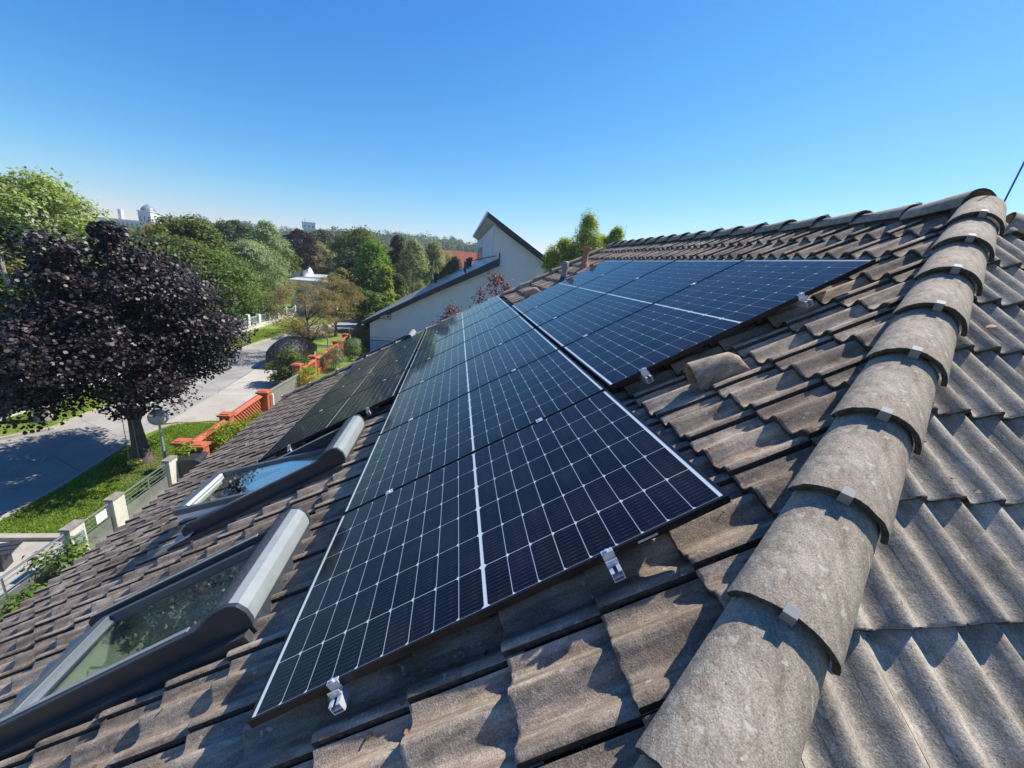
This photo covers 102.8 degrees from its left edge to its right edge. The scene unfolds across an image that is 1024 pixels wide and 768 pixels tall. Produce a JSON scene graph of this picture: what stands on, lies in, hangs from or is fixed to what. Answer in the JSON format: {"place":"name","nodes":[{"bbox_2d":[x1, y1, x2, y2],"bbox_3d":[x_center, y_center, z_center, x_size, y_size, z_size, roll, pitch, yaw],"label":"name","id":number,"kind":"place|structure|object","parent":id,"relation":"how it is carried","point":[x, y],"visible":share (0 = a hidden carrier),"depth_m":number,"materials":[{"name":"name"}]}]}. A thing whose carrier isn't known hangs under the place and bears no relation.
{"place":"outdoors","nodes":[
{"label":"outdoors","id":0,"kind":"place"},
{"bbox_2d":[0,541,62,598],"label":"driveway","id":1,"kind":"structure","parent":0,"point":[27,549],"depth_m":8.84,"materials":[{"name":"grey concrete"}]},
{"bbox_2d":[0,540,23,571],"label":"bench","id":2,"kind":"object","parent":1,"relation":"on","point":[7,549],"visible":1,"depth_m":8.52,"materials":[{"name":"grey concrete"}]},
{"bbox_2d":[0,329,280,532],"bbox_3d":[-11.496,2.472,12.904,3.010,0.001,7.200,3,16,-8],"label":"lawn","id":3,"kind":"structure","parent":0,"point":[123,449],"depth_m":11.15,"materials":[{"name":"green plant"}]},
{"bbox_2d":[107,450,174,482],"bbox_3d":[-11.176,2.525,12.805,1.900,0.001,2.200,3,16,-8],"label":"soil patch","id":4,"kind":"object","parent":3,"relation":"on","point":[140,471],"visible":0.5,"depth_m":12.35,"materials":[{"name":"brown soil"}]},
{"bbox_2d":[147,409,168,458],"bbox_3d":[-10.559,1.720,12.329,0.501,2.022,0.501,3,16,-8],"label":"street lamp","id":5,"kind":"object","parent":3,"relation":"on","point":[158,420],"visible":0.88,"depth_m":12.05,"materials":[{"name":"grey metal"}]},
{"bbox_2d":[0,310,356,436],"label":"verge","id":6,"kind":"structure","parent":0,"point":[10,430],"depth_m":16.42,"materials":[{"name":"green plant"}]},
{"bbox_2d":[0,380,71,420],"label":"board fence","id":7,"kind":"object","parent":6,"relation":"on","point":[6,410],"visible":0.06,"depth_m":15.02,"materials":[{"name":"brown wood"}]},
{"bbox_2d":[0,212,109,422],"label":"tree","id":8,"kind":"object","parent":6,"relation":"on","point":[10,227],"visible":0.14,"depth_m":13.55,"materials":[{"name":"green plant"}]},
{"bbox_2d":[233,308,279,333],"bbox_3d":[-21.718,-5.284,34.323,0.260,1.320,8.820,4,16,-6],"label":"white fence","id":9,"kind":"object","parent":6,"relation":"on","point":[257,319],"visible":0.49,"depth_m":34.91,"materials":[{"name":"concrete"}]},
{"bbox_2d":[324,267,360,316],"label":"tree","id":10,"kind":"object","parent":6,"relation":"on","point":[340,272],"visible":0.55,"depth_m":43.62,"materials":[{"name":"green plant"}]},
{"bbox_2d":[0,318,363,515],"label":"road","id":11,"kind":"structure","parent":0,"point":[32,466],"depth_m":13.60,"materials":[{"name":"grey asphalt"}]},
{"bbox_2d":[0,316,355,439],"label":"kerb","id":12,"kind":"structure","parent":11,"relation":"on","point":[71,420],"depth_m":15.12,"materials":[{"name":"concrete"}]},
{"bbox_2d":[145,300,297,326],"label":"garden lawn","id":13,"kind":"structure","parent":0,"point":[288,305],"depth_m":45.91,"materials":[{"name":"green plant"}]},
{"bbox_2d":[126,231,235,318],"bbox_3d":[-22.960,-6.673,28.156,6.436,7.176,6.334,3,16,-8],"label":"tree","id":14,"kind":"object","parent":13,"relation":"on","point":[190,251],"visible":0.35,"depth_m":26.98,"materials":[{"name":"green plant"}]},
{"bbox_2d":[134,212,237,280],"bbox_3d":[-26.614,-9.575,33.913,6.828,8.905,6.934,-5,19,-33],"label":"tree","id":15,"kind":"object","parent":13,"relation":"on","point":[199,231],"visible":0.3,"depth_m":32.44,"materials":[{"name":"green plant"}]},
{"bbox_2d":[172,246,277,325],"bbox_3d":[-22.168,-7.004,30.863,7.340,6.458,6.859,16,19,33],"label":"tree","id":16,"kind":"object","parent":13,"relation":"on","point":[238,276],"visible":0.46,"depth_m":29.86,"materials":[{"name":"green plant"}]},
{"bbox_2d":[223,236,295,323],"bbox_3d":[-23.020,-9.199,36.280,6.906,7.541,6.363,-7,20,-36],"label":"willow tree","id":17,"kind":"object","parent":13,"relation":"on","point":[253,251],"visible":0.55,"depth_m":35.72,"materials":[{"name":"green plant"}]},
{"bbox_2d":[236,219,295,305],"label":"willow tree","id":18,"kind":"object","parent":13,"relation":"on","point":[264,233],"visible":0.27,"depth_m":41.05,"materials":[{"name":"green plant"}]},
{"bbox_2d":[237,232,303,279],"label":"tree","id":19,"kind":"object","parent":13,"relation":"on","point":[294,268],"visible":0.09,"depth_m":50.72,"materials":[{"name":"green plant"}]},
{"bbox_2d":[166,362,306,422],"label":"driveway","id":20,"kind":"structure","parent":0,"point":[237,393],"depth_m":18.98,"materials":[{"name":"grey concrete"}]},
{"bbox_2d":[260,346,311,383],"bbox_3d":[-11.763,-0.911,21.228,2.243,2.007,2.406,3,16,-8],"label":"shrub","id":21,"kind":"object","parent":20,"relation":"on","point":[289,356],"visible":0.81,"depth_m":20.89,"materials":[{"name":"green plant"}]},
{"bbox_2d":[265,336,316,365],"bbox_3d":[-13.753,-2.198,25.672,1.821,1.594,4.290,3,16,-8],"label":"covered car","id":22,"kind":"object","parent":20,"relation":"on","point":[304,347],"visible":0.68,"depth_m":24.45,"materials":[{"name":"black fabric"}]},
{"bbox_2d":[54,226,433,425],"bbox_3d":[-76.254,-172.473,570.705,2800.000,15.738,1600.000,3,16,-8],"label":"ground","id":23,"kind":"structure","parent":0,"point":[353,328],"depth_m":37.30,"materials":[{"name":"green plant"}]},
{"bbox_2d":[0,246,56,312],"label":"tree","id":24,"kind":"object","parent":23,"relation":"on","point":[14,266],"visible":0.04,"depth_m":15.97,"materials":[{"name":"green plant"}]},
{"bbox_2d":[0,533,88,541],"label":"kerb","id":25,"kind":"structure","parent":23,"relation":"on","point":[4,537],"depth_m":9.36,"materials":[{"name":"concrete"}]},
{"bbox_2d":[0,166,129,267],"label":"tree","id":26,"kind":"object","parent":23,"relation":"on","point":[54,202],"visible":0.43,"depth_m":19.52,"materials":[{"name":"green plant"}]},
{"bbox_2d":[0,420,218,519],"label":"kerb","id":27,"kind":"structure","parent":23,"relation":"on","point":[67,480],"depth_m":11.96,"materials":[{"name":"concrete"}]},
{"bbox_2d":[95,203,160,231],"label":"castle","id":28,"kind":"structure","parent":23,"relation":"on","point":[146,212],"depth_m":208.46,"materials":[{"name":"white"}]},
{"bbox_2d":[0,220,258,464],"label":"purple maple","id":29,"kind":"object","parent":23,"relation":"on","point":[41,362],"visible":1,"depth_m":10.61,"materials":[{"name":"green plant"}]},
{"bbox_2d":[213,219,252,258],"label":"tree","id":30,"kind":"object","parent":23,"relation":"on","point":[233,230],"visible":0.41,"depth_m":54.04,"materials":[{"name":"green plant"}]},
{"bbox_2d":[77,219,437,284],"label":"tree belt","id":31,"kind":"object","parent":23,"relation":"on","point":[137,238],"visible":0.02,"depth_m":85.41,"materials":[{"name":"green plant"}]},
{"bbox_2d":[281,228,318,275],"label":"tree","id":32,"kind":"object","parent":23,"relation":"on","point":[303,249],"visible":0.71,"depth_m":65.27,"materials":[{"name":"purple plant"}]},
{"bbox_2d":[289,268,327,282],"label":"domed building","id":33,"kind":"structure","parent":23,"relation":"on","point":[308,273],"depth_m":68.04,"materials":[{"name":"white"}]},
{"bbox_2d":[289,277,341,312],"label":"white house","id":34,"kind":"structure","parent":23,"relation":"on","point":[298,280],"depth_m":45.58,"materials":[{"name":"white"}]},
{"bbox_2d":[304,348,327,360],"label":"lawn","id":35,"kind":"structure","parent":23,"relation":"on","point":[319,350],"depth_m":29.20,"materials":[{"name":"green plant"}]},
{"bbox_2d":[260,280,351,341],"bbox_3d":[-13.391,-4.228,26.653,5.542,5.009,5.300,3,16,-8],"label":"street tree","id":36,"kind":"object","parent":35,"relation":"on","point":[298,331],"visible":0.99,"depth_m":26.02,"materials":[{"name":"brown plant"}]},
{"bbox_2d":[301,229,338,255],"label":"tree","id":37,"kind":"object","parent":23,"relation":"on","point":[323,235],"visible":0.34,"depth_m":93.20,"materials":[{"name":"green plant"}]},
{"bbox_2d":[166,214,477,255],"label":"wood","id":38,"kind":"object","parent":23,"relation":"on","point":[455,245],"visible":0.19,"depth_m":280.39,"materials":[{"name":"green plant"}]},
{"bbox_2d":[307,242,337,273],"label":"tree","id":39,"kind":"object","parent":23,"relation":"on","point":[321,260],"visible":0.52,"depth_m":76.26,"materials":[{"name":"green plant"}]},
{"bbox_2d":[337,256,362,275],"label":"tree","id":40,"kind":"object","parent":23,"relation":"on","point":[348,264],"visible":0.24,"depth_m":50.76,"materials":[{"name":"green plant"}]},
{"bbox_2d":[322,225,390,271],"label":"tree","id":41,"kind":"object","parent":23,"relation":"on","point":[355,238],"visible":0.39,"depth_m":57.08,"materials":[{"name":"green plant"}]},
{"bbox_2d":[348,328,369,348],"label":"garden gate","id":42,"kind":"structure","parent":23,"relation":"on","point":[363,336],"depth_m":30.34,"materials":[{"name":"grey wood"}]},
{"bbox_2d":[347,288,393,330],"bbox_3d":[-12.768,-6.763,37.557,3.746,3.967,4.241,17,20,36],"label":"tree","id":43,"kind":"object","parent":23,"relation":"on","point":[364,311],"visible":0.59,"depth_m":36.77,"materials":[{"name":"green plant"}]},
{"bbox_2d":[345,239,396,312],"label":"tree","id":44,"kind":"object","parent":23,"relation":"on","point":[373,257],"visible":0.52,"depth_m":44.59,"materials":[{"name":"green plant"}]},
{"bbox_2d":[373,264,396,308],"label":"conifer tree","id":45,"kind":"object","parent":23,"relation":"on","point":[385,276],"visible":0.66,"depth_m":39.61,"materials":[{"name":"green plant"}]},
{"bbox_2d":[370,267,406,299],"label":"tree","id":46,"kind":"object","parent":23,"relation":"on","point":[398,279],"visible":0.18,"depth_m":43.43,"materials":[{"name":"green plant"}]},
{"bbox_2d":[386,234,410,293],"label":"conifer tree","id":47,"kind":"object","parent":23,"relation":"on","point":[396,243],"visible":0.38,"depth_m":52.69,"materials":[{"name":"green plant"}]},
{"bbox_2d":[393,234,430,295],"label":"birch tree","id":48,"kind":"object","parent":23,"relation":"on","point":[408,253],"visible":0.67,"depth_m":46.13,"materials":[{"name":"green plant"}]},
{"bbox_2d":[414,238,448,285],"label":"birch tree","id":49,"kind":"object","parent":23,"relation":"on","point":[433,251],"visible":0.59,"depth_m":50.40,"materials":[{"name":"green plant"}]},
{"bbox_2d":[433,251,461,281],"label":"birch tree","id":50,"kind":"object","parent":23,"relation":"on","point":[452,264],"visible":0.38,"depth_m":52.43,"materials":[{"name":"green plant"}]},
{"bbox_2d":[356,211,557,351],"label":"white house","id":51,"kind":"structure","parent":23,"relation":"on","point":[507,253],"depth_m":29.81,"materials":[{"name":"paint"}]},
{"bbox_2d":[443,250,476,274],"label":"house","id":52,"kind":"structure","parent":23,"relation":"on","point":[462,256],"depth_m":79.94,"materials":[{"name":"red"}]},
{"bbox_2d":[469,270,514,306],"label":"plum tree","id":53,"kind":"object","parent":23,"relation":"on","point":[496,280],"visible":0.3,"depth_m":14.51,"materials":[{"name":"red plant"}]},
{"bbox_2d":[0,188,1023,767],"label":"tiled house","id":54,"kind":"structure","parent":23,"relation":"on","point":[862,606],"depth_m":1.43,"materials":[{"name":"tile"}]},
{"bbox_2d":[0,506,312,760],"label":"roof window","id":55,"kind":"structure","parent":54,"relation":"in","point":[86,680],"depth_m":2.19,"materials":[{"name":"grey metal"}]},
{"bbox_2d":[166,415,365,548],"bbox_3d":[-2.222,1.248,4.104,1.905,1.174,0.950,-26,18,1],"label":"roof window","id":56,"kind":"structure","parent":54,"relation":"in","point":[333,449],"depth_m":3.64,"materials":[{"name":"grey metal"}]},
{"bbox_2d":[287,386,342,452],"bbox_3d":[-2.876,0.135,6.829,0.220,0.140,4.701,-26,18,1],"label":"mounting rail","id":57,"kind":"object","parent":54,"relation":"attached to","point":[289,448],"visible":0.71,"depth_m":4.64,"materials":[{"name":"metal"}]},
{"bbox_2d":[258,370,406,462],"bbox_3d":[-2.177,0.352,5.167,1.722,0.030,1.134,-26,18,1],"label":"solar panel","id":58,"kind":"object","parent":57,"relation":"attached to","point":[336,414],"visible":1,"depth_m":5.01,"materials":[{"name":"grey"}]},
{"bbox_2d":[296,353,414,422],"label":"solar panel","id":59,"kind":"object","parent":57,"relation":"attached to","point":[363,383],"visible":0.92,"depth_m":6.19,"materials":[{"name":"grey"}]},
{"bbox_2d":[322,340,420,396],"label":"solar panel","id":60,"kind":"object","parent":57,"relation":"attached to","point":[376,365],"visible":0.94,"depth_m":7.29,"materials":[{"name":"grey"}]},
{"bbox_2d":[344,329,416,373],"bbox_3d":[-2.929,-0.359,9.606,1.905,1.077,0.950,-26,18,1],"label":"roof window","id":61,"kind":"structure","parent":54,"relation":"in","point":[412,332],"depth_m":9.69,"materials":[{"name":"grey metal"}]},
{"bbox_2d":[326,331,436,714],"bbox_3d":[-1.143,-0.096,5.166,0.220,0.140,8.163,-26,18,1],"label":"mounting rail","id":62,"kind":"object","parent":54,"relation":"attached to","point":[338,695],"visible":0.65,"depth_m":1.31,"materials":[{"name":"metal"}]},
{"bbox_2d":[422,295,501,338],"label":"solar panel","id":63,"kind":"object","parent":62,"relation":"attached to","point":[463,315],"visible":0.9,"depth_m":8.38,"materials":[{"name":"blue"}]},
{"bbox_2d":[417,300,509,350],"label":"solar panel","id":64,"kind":"object","parent":62,"relation":"attached to","point":[464,323],"visible":0.93,"depth_m":7.27,"materials":[{"name":"blue"}]},
{"bbox_2d":[409,307,519,367],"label":"solar panel","id":65,"kind":"object","parent":62,"relation":"attached to","point":[466,334],"visible":0.91,"depth_m":6.17,"materials":[{"name":"blue"}]},
{"bbox_2d":[379,328,558,434],"bbox_3d":[-0.437,-0.081,4.051,1.722,0.030,1.134,-26,18,1],"label":"solar panel","id":66,"kind":"object","parent":62,"relation":"attached to","point":[472,374],"visible":0.86,"depth_m":3.93,"materials":[{"name":"blue"}]},
{"bbox_2d":[343,349,605,514],"bbox_3d":[-0.292,0.248,2.954,1.722,0.030,1.134,-26,18,1],"label":"solar panel","id":67,"kind":"object","parent":62,"relation":"attached to","point":[484,416],"visible":0.92,"depth_m":2.79,"materials":[{"name":"blue"}]},
{"bbox_2d":[362,336,411,414],"bbox_3d":[-1.983,-0.293,6.819,0.220,0.140,4.701,-26,18,1],"label":"mounting rail","id":68,"kind":"object","parent":54,"relation":"attached to","point":[368,411],"visible":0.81,"depth_m":4.62,"materials":[{"name":"metal"}]},
{"bbox_2d":[341,330,425,377],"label":"solar panel","id":69,"kind":"object","parent":68,"relation":"attached to","point":[386,352],"visible":0.94,"depth_m":8.40,"materials":[{"name":"grey"}]},
{"bbox_2d":[67,242,995,767],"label":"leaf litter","id":70,"kind":"object","parent":54,"relation":"on","point":[487,650],"visible":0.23,"depth_m":1.64,"materials":[{"name":"brown plant"}]},
{"bbox_2d":[479,303,625,582],"bbox_3d":[-0.259,-0.519,5.156,0.220,0.140,8.163,-26,18,1],"label":"mounting rail","id":71,"kind":"object","parent":54,"relation":"attached to","point":[610,559],"visible":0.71,"depth_m":1.29,"materials":[{"name":"metal"}]},
{"bbox_2d":[397,315,534,393],"bbox_3d":[-0.585,-0.410,5.148,1.722,0.032,1.134,-26,18,1],"label":"solar panel","id":72,"kind":"object","parent":71,"relation":"attached to","point":[467,350],"visible":0.91,"depth_m":5.05,"materials":[{"name":"blue"}]},
{"bbox_2d":[247,390,730,727],"bbox_3d":[-0.148,0.578,1.858,1.722,0.032,1.135,-26,18,1],"label":"solar panel","id":73,"kind":"object","parent":71,"relation":"attached to","point":[501,525],"visible":1,"depth_m":1.61,"materials":[{"name":"blue"}]},
{"bbox_2d":[523,299,653,385],"bbox_3d":[0.427,-0.649,4.607,0.220,0.139,4.701,-26,18,1],"label":"mounting rail","id":74,"kind":"object","parent":54,"relation":"attached to","point":[646,377],"visible":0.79,"depth_m":2.40,"materials":[{"name":"metal"}]},
{"bbox_2d":[512,260,633,315],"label":"solar panel","id":75,"kind":"object","parent":74,"relation":"attached to","point":[564,287],"visible":0.97,"depth_m":6.16,"materials":[{"name":"blue"}]},
{"bbox_2d":[522,260,675,327],"bbox_3d":[0.992,-1.168,5.136,1.722,0.032,1.134,-26,18,1],"label":"solar panel","id":76,"kind":"object","parent":74,"relation":"attached to","point":[598,287],"visible":0.94,"depth_m":5.04,"materials":[{"name":"blue"}]},
{"bbox_2d":[538,260,743,349],"bbox_3d":[1.138,-0.838,4.039,1.722,0.032,1.134,-26,18,1],"label":"solar panel","id":77,"kind":"object","parent":74,"relation":"attached to","point":[620,303],"visible":0.94,"depth_m":3.92,"materials":[{"name":"blue"}]},
{"bbox_2d":[601,274,812,307],"bbox_3d":[1.347,-1.090,4.596,0.220,0.140,4.701,-26,18,1],"label":"mounting rail","id":78,"kind":"object","parent":54,"relation":"attached to","point":[804,301],"visible":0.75,"depth_m":2.39,"materials":[{"name":"metal"}]},
{"bbox_2d":[563,259,875,389],"bbox_3d":[1.286,-0.509,2.942,1.722,0.032,1.134,-26,18,1],"label":"solar panel","id":79,"kind":"object","parent":78,"relation":"attached to","point":[702,313],"visible":1,"depth_m":2.75,"materials":[{"name":"blue"}]},
{"bbox_2d":[541,235,579,273],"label":"tree","id":80,"kind":"object","parent":23,"relation":"on","point":[554,253],"visible":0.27,"depth_m":22.88,"materials":[{"name":"green plant"}]},
{"bbox_2d":[565,207,605,260],"bbox_3d":[3.725,-4.557,23.315,3.242,10.503,3.336,13,18,24],"label":"tree","id":81,"kind":"object","parent":23,"relation":"on","point":[590,224],"visible":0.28,"depth_m":21.97,"materials":[{"name":"green plant"}]},
{"bbox_2d":[603,225,625,247],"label":"tree","id":82,"kind":"object","parent":23,"relation":"on","point":[617,233],"visible":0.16,"depth_m":22.76,"materials":[{"name":"green plant"}]},
{"bbox_2d":[314,331,350,345],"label":"lawn","id":83,"kind":"structure","parent":0,"point":[323,341],"depth_m":33.11,"materials":[{"name":"green plant"}]},
{"bbox_2d":[297,273,366,336],"bbox_3d":[-14.677,-6.459,33.642,5.185,5.204,5.313,3,16,-8],"label":"street tree","id":84,"kind":"object","parent":83,"relation":"on","point":[340,283],"visible":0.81,"depth_m":33.26,"materials":[{"name":"brown plant"}]},
{"bbox_2d":[315,351,367,379],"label":"lawn","id":85,"kind":"structure","parent":0,"point":[328,370],"depth_m":25.91,"materials":[{"name":"green plant"}]},
{"bbox_2d":[0,583,46,622],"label":"climbing shrub","id":86,"kind":"object","parent":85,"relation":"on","point":[13,605],"visible":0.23,"depth_m":7.01,"materials":[{"name":"green plant"}]},
{"bbox_2d":[17,534,99,586],"bbox_3d":[-8.796,3.588,8.034,1.212,1.193,0.871,-5,19,-31],"label":"climbing shrub","id":87,"kind":"object","parent":85,"relation":"on","point":[71,554],"visible":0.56,"depth_m":7.88,"materials":[{"name":"green plant"}]},
{"bbox_2d":[58,520,89,553],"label":"gate pillar","id":88,"kind":"structure","parent":85,"relation":"on","point":[74,528],"depth_m":8.49,"materials":[{"name":"concrete"}]},
{"bbox_2d":[84,503,114,549],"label":"steel gate","id":89,"kind":"structure","parent":88,"relation":"attached to","point":[102,531],"depth_m":9.19,"materials":[{"name":"silver metal"}]},
{"bbox_2d":[103,492,128,531],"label":"gate pillar","id":90,"kind":"structure","parent":85,"relation":"on","point":[117,509],"depth_m":9.55,"materials":[{"name":"concrete"}]},
{"bbox_2d":[161,455,179,487],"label":"gate pillar","id":91,"kind":"structure","parent":85,"relation":"on","point":[172,471],"depth_m":11.37,"materials":[{"name":"concrete"}]},
{"bbox_2d":[176,451,207,477],"bbox_3d":[-9.332,2.512,11.972,0.620,0.920,0.600,1,17,-16],"label":"wheelie bin","id":92,"kind":"object","parent":85,"relation":"on","point":[186,463],"visible":0.48,"depth_m":11.69,"materials":[{"name":"grey plastic"}]},
{"bbox_2d":[188,441,210,456],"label":"brick pillar","id":93,"kind":"structure","parent":85,"relation":"on","point":[201,446],"depth_m":12.15,"materials":[{"name":"orange brick"}]},
{"bbox_2d":[164,440,209,457],"bbox_3d":[-9.606,2.286,12.112,1.010,1.288,0.998,3,16,-8],"label":"ivy","id":94,"kind":"object","parent":93,"relation":"attached to","point":[185,449],"visible":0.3,"depth_m":11.87,"materials":[{"name":"green plant"}]},
{"bbox_2d":[187,420,228,455],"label":"lattice wall","id":95,"kind":"structure","parent":85,"relation":"on","point":[201,437],"depth_m":13.20,"materials":[{"name":"orange brick"}]},
{"bbox_2d":[205,416,250,453],"bbox_3d":[-9.224,1.849,13.359,1.595,1.509,1.524,3,16,-8],"label":"bush","id":96,"kind":"object","parent":85,"relation":"on","point":[223,437],"visible":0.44,"depth_m":13.12,"materials":[{"name":"green plant"}]},
{"bbox_2d":[232,395,262,429],"bbox_3d":[-10.171,1.272,15.677,0.280,1.100,2.200,3,16,-8],"label":"fence","id":97,"kind":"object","parent":85,"relation":"on","point":[251,406],"depth_m":15.67,"materials":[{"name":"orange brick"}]},
{"bbox_2d":[255,389,272,411],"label":"brick pillar","id":98,"kind":"structure","parent":85,"relation":"on","point":[266,402],"depth_m":16.76,"materials":[{"name":"orange brick"}]},
{"bbox_2d":[271,374,298,406],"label":"wooden gate","id":99,"kind":"structure","parent":85,"relation":"on","point":[286,386],"depth_m":18.13,"materials":[{"name":"grey wood"}]},
{"bbox_2d":[292,365,323,387],"bbox_3d":[-9.894,-0.129,19.982,1.683,1.519,1.680,7,16,8],"label":"bush","id":100,"kind":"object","parent":85,"relation":"on","point":[312,371],"depth_m":19.70,"materials":[{"name":"green plant"}]},
{"bbox_2d":[316,343,337,374],"bbox_3d":[-11.451,-1.599,25.318,0.280,1.050,4.160,3,16,-8],"label":"fence","id":101,"kind":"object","parent":85,"relation":"on","point":[319,365],"depth_m":24.32,"materials":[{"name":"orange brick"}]},
{"bbox_2d":[316,346,349,369],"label":"juniper","id":102,"kind":"object","parent":85,"relation":"on","point":[336,360],"visible":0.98,"depth_m":24.20,"materials":[{"name":"green plant"}]},
{"bbox_2d":[337,337,362,359],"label":"juniper","id":103,"kind":"object","parent":85,"relation":"on","point":[353,344],"visible":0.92,"depth_m":26.87,"materials":[{"name":"green plant"}]},
{"bbox_2d":[0,0,1023,258],"label":"sky","id":104,"kind":"structure","parent":0,"point":[656,117],"materials":[{"name":"blue"}]},
{"bbox_3d":[-9.122,4.083,7.967,0.260,0.160,8.000,3,16,-8],"label":"low wall","id":105,"kind":"object","parent":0,"visible":0},
{"bbox_2d":[0,533,72,612],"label":"steel fence","id":106,"kind":"object","parent":105,"relation":"on","point":[39,577],"visible":0.57,"depth_m":7.66,"materials":[{"name":"silver metal"}]},
{"bbox_2d":[124,464,168,518],"bbox_3d":[-9.444,2.820,10.576,0.042,0.881,1.540,3,16,-8],"label":"steel fence","id":107,"kind":"object","parent":105,"relation":"on","point":[136,505],"visible":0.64,"depth_m":10.57,"materials":[{"name":"silver metal"}]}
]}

